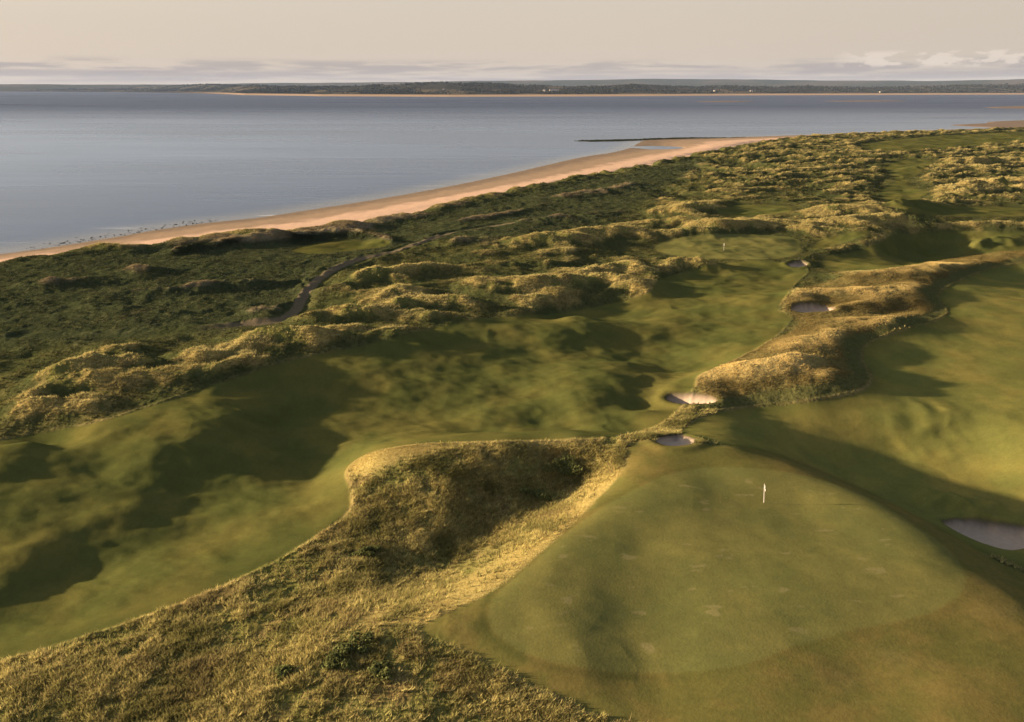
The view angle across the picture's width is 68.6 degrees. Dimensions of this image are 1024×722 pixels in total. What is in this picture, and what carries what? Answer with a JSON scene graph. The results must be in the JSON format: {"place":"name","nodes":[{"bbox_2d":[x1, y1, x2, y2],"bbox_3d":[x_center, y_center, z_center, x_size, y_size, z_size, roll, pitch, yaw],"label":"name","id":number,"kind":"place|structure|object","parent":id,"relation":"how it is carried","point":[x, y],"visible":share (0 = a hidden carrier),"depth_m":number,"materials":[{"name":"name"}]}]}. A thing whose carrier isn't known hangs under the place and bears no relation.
{"place":"outdoors","nodes":[
{"label":"outdoors","id":0,"kind":"place"},
{"bbox_2d":[292,238,389,253],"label":"lawn","id":1,"kind":"structure","parent":0,"point":[336,246],"depth_m":230.74,"materials":[{"name":"green plant"}]},
{"bbox_2d":[220,222,513,327],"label":"path","id":2,"kind":"structure","parent":0,"point":[300,301],"depth_m":170.28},
{"bbox_2d":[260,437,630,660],"bbox_3d":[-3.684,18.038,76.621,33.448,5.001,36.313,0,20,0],"label":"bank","id":3,"kind":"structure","parent":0,"point":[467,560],"depth_m":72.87,"materials":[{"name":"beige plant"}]},
{"bbox_2d":[0,128,986,261],"bbox_3d":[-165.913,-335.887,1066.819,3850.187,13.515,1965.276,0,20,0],"label":"beach","id":4,"kind":"structure","parent":0,"point":[411,203],"depth_m":359.88,"materials":[{"name":"beige sand"}]},
{"bbox_2d":[26,218,211,248],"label":"seaweed","id":5,"kind":"object","parent":4,"relation":"on","point":[131,230],"visible":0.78,"depth_m":276.10,"materials":[{"name":"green plant"}]},
{"bbox_2d":[578,137,735,141],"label":"sandbar","id":6,"kind":"structure","parent":4,"relation":"on","point":[650,139],"depth_m":768.83,"materials":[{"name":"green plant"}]},
{"bbox_2d":[0,127,1023,721],"bbox_3d":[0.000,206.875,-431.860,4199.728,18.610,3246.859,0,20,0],"label":"ground","id":7,"kind":"structure","parent":0,"point":[762,395],"depth_m":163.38,"materials":[{"name":"green plant"}]},
{"bbox_2d":[267,664,292,678],"bbox_3d":[-18.020,23.933,58.276,2.133,1.003,1.404,14,24,34],"label":"bush","id":8,"kind":"object","parent":7,"relation":"on","point":[281,671],"visible":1,"depth_m":57.88,"materials":[{"name":"green plant"}]},
{"bbox_2d":[321,649,350,669],"bbox_3d":[-13.512,23.260,58.318,2.486,0.912,1.882,3,20,7],"label":"bush","id":9,"kind":"object","parent":7,"relation":"on","point":[333,659],"visible":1,"depth_m":57.98,"materials":[{"name":"green plant"}]},
{"bbox_2d":[333,630,374,654],"bbox_3d":[-12.414,22.402,59.509,2.655,1.191,2.790,16,25,37],"label":"bush","id":10,"kind":"object","parent":7,"relation":"on","point":[344,648],"visible":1,"depth_m":59.40,"materials":[{"name":"green plant"}]},
{"bbox_2d":[352,545,381,557],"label":"bush","id":11,"kind":"object","parent":7,"relation":"on","point":[365,550],"visible":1,"depth_m":76.02,"materials":[{"name":"green plant"}]},
{"bbox_2d":[367,660,392,680],"bbox_3d":[-9.771,23.494,56.893,2.421,0.966,1.635,17,26,40],"label":"bush","id":12,"kind":"object","parent":7,"relation":"on","point":[378,669],"visible":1,"depth_m":56.74,"materials":[{"name":"green plant"}]},
{"bbox_2d":[0,260,806,660],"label":"fairway","id":13,"kind":"structure","parent":7,"relation":"on","point":[104,524],"depth_m":102.25,"materials":[{"name":"green plant"}]},
{"bbox_2d":[0,189,1023,436],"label":"dune grass","id":14,"kind":"structure","parent":7,"relation":"on","point":[104,369],"depth_m":185.34,"materials":[{"name":"plant"}]},
{"bbox_2d":[518,487,553,501],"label":"bush","id":15,"kind":"object","parent":7,"relation":"on","point":[542,495],"visible":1,"depth_m":86.56,"materials":[{"name":"green plant"}]},
{"bbox_2d":[542,455,582,476],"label":"bush","id":16,"kind":"object","parent":7,"relation":"on","point":[566,468],"visible":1,"depth_m":89.71,"materials":[{"name":"green plant"}]},
{"bbox_2d":[666,392,715,403],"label":"bunker","id":17,"kind":"object","parent":7,"relation":"on","point":[689,398],"visible":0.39,"depth_m":116.07},
{"bbox_2d":[423,440,1023,721],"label":"green apron","id":18,"kind":"object","parent":7,"relation":"on","point":[960,658],"visible":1,"depth_m":56.58,"materials":[{"name":"green plant"}]},
{"bbox_2d":[655,434,694,445],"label":"bunker","id":19,"kind":"object","parent":18,"relation":"on","point":[675,440],"visible":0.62,"depth_m":94.60},
{"bbox_2d":[488,467,965,673],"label":"putting green","id":20,"kind":"object","parent":7,"relation":"on","point":[700,569],"visible":1,"depth_m":66.74,"materials":[{"name":"green plant"}]},
{"bbox_2d":[654,233,799,259],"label":"putting green","id":21,"kind":"object","parent":7,"relation":"on","point":[735,246],"visible":0.98,"depth_m":221.28,"materials":[{"name":"green plant"}]},
{"bbox_2d":[477,129,1023,206],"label":"dune grass","id":22,"kind":"structure","parent":7,"relation":"on","point":[853,162],"depth_m":405.12,"materials":[{"name":"plant"}]},
{"bbox_2d":[717,205,791,216],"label":"lawn","id":23,"kind":"structure","parent":7,"relation":"on","point":[746,210],"depth_m":269.78,"materials":[{"name":"green plant"}]},
{"bbox_2d":[788,260,807,266],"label":"bunker","id":24,"kind":"object","parent":7,"relation":"on","point":[797,264],"visible":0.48,"depth_m":201.79},
{"bbox_2d":[792,302,833,311],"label":"bunker","id":25,"kind":"object","parent":7,"relation":"on","point":[813,307],"visible":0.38,"depth_m":159.02},
{"bbox_2d":[682,263,1023,566],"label":"fairway","id":26,"kind":"structure","parent":7,"relation":"on","point":[927,425],"depth_m":109.37,"materials":[{"name":"green plant"}]},
{"bbox_2d":[944,518,1023,549],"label":"bunker","id":27,"kind":"object","parent":26,"relation":"on","point":[1007,537],"visible":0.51,"depth_m":88.22},
{"bbox_2d":[697,250,1023,398],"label":"mound grass","id":28,"kind":"structure","parent":7,"relation":"on","point":[948,262],"depth_m":153.41,"materials":[{"name":"beige plant"}]},
{"bbox_2d":[894,206,937,231],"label":"bush","id":29,"kind":"object","parent":7,"relation":"on","point":[917,222],"visible":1,"depth_m":246.32,"materials":[{"name":"green plant"}]},
{"bbox_2d":[813,229,1023,271],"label":"fairway","id":30,"kind":"structure","parent":7,"relation":"on","point":[897,250],"depth_m":231.53,"materials":[{"name":"green plant"}]},
{"bbox_2d":[862,132,1023,216],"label":"fairway","id":31,"kind":"structure","parent":7,"relation":"on","point":[898,192],"depth_m":403.54,"materials":[{"name":"green plant"}]},
{"bbox_2d":[0,92,1023,253],"bbox_3d":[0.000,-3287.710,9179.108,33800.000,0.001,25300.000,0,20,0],"label":"water","id":32,"kind":"structure","parent":0,"point":[85,166],"depth_m":790.22,"materials":[{"name":"blue liquid"}]},
{"bbox_2d":[0,82,1023,96],"bbox_3d":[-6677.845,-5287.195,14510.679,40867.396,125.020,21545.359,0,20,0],"label":"shore","id":33,"kind":"structure","parent":0,"point":[449,87],"depth_m":6277.53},
{"bbox_2d":[36,81,1023,93],"bbox_3d":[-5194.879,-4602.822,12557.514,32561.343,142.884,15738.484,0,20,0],"label":"wood","id":34,"kind":"object","parent":33,"relation":"on","point":[575,90],"visible":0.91,"depth_m":6845.36,"materials":[{"name":"tree foliage"},{"name":"wood"}]},
{"bbox_2d":[0,79,1023,90],"bbox_3d":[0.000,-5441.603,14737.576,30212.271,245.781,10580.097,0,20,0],"label":"hills","id":35,"kind":"structure","parent":0,"point":[668,82],"depth_m":15394.24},
{"bbox_2d":[0,0,1023,84],"label":"sky","id":36,"kind":"structure","parent":0,"point":[69,42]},
{"bbox_2d":[697,101,752,101],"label":"sandbank","id":37,"kind":"structure","parent":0,"point":[724,101],"depth_m":2901.79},
{"bbox_2d":[847,100,890,101],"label":"sandbank","id":38,"kind":"structure","parent":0,"point":[868,100],"depth_m":3133.82,"materials":[{"name":"beige sand"}]},
{"bbox_2d":[953,120,1023,127],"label":"sandbank","id":39,"kind":"structure","parent":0,"point":[1012,124],"depth_m":1073.58,"materials":[{"name":"beige sand"}]},
{"bbox_2d":[986,106,1023,108],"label":"sandbank","id":40,"kind":"structure","parent":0,"point":[1021,107],"depth_m":2009.22,"materials":[{"name":"beige sand"}]}
]}

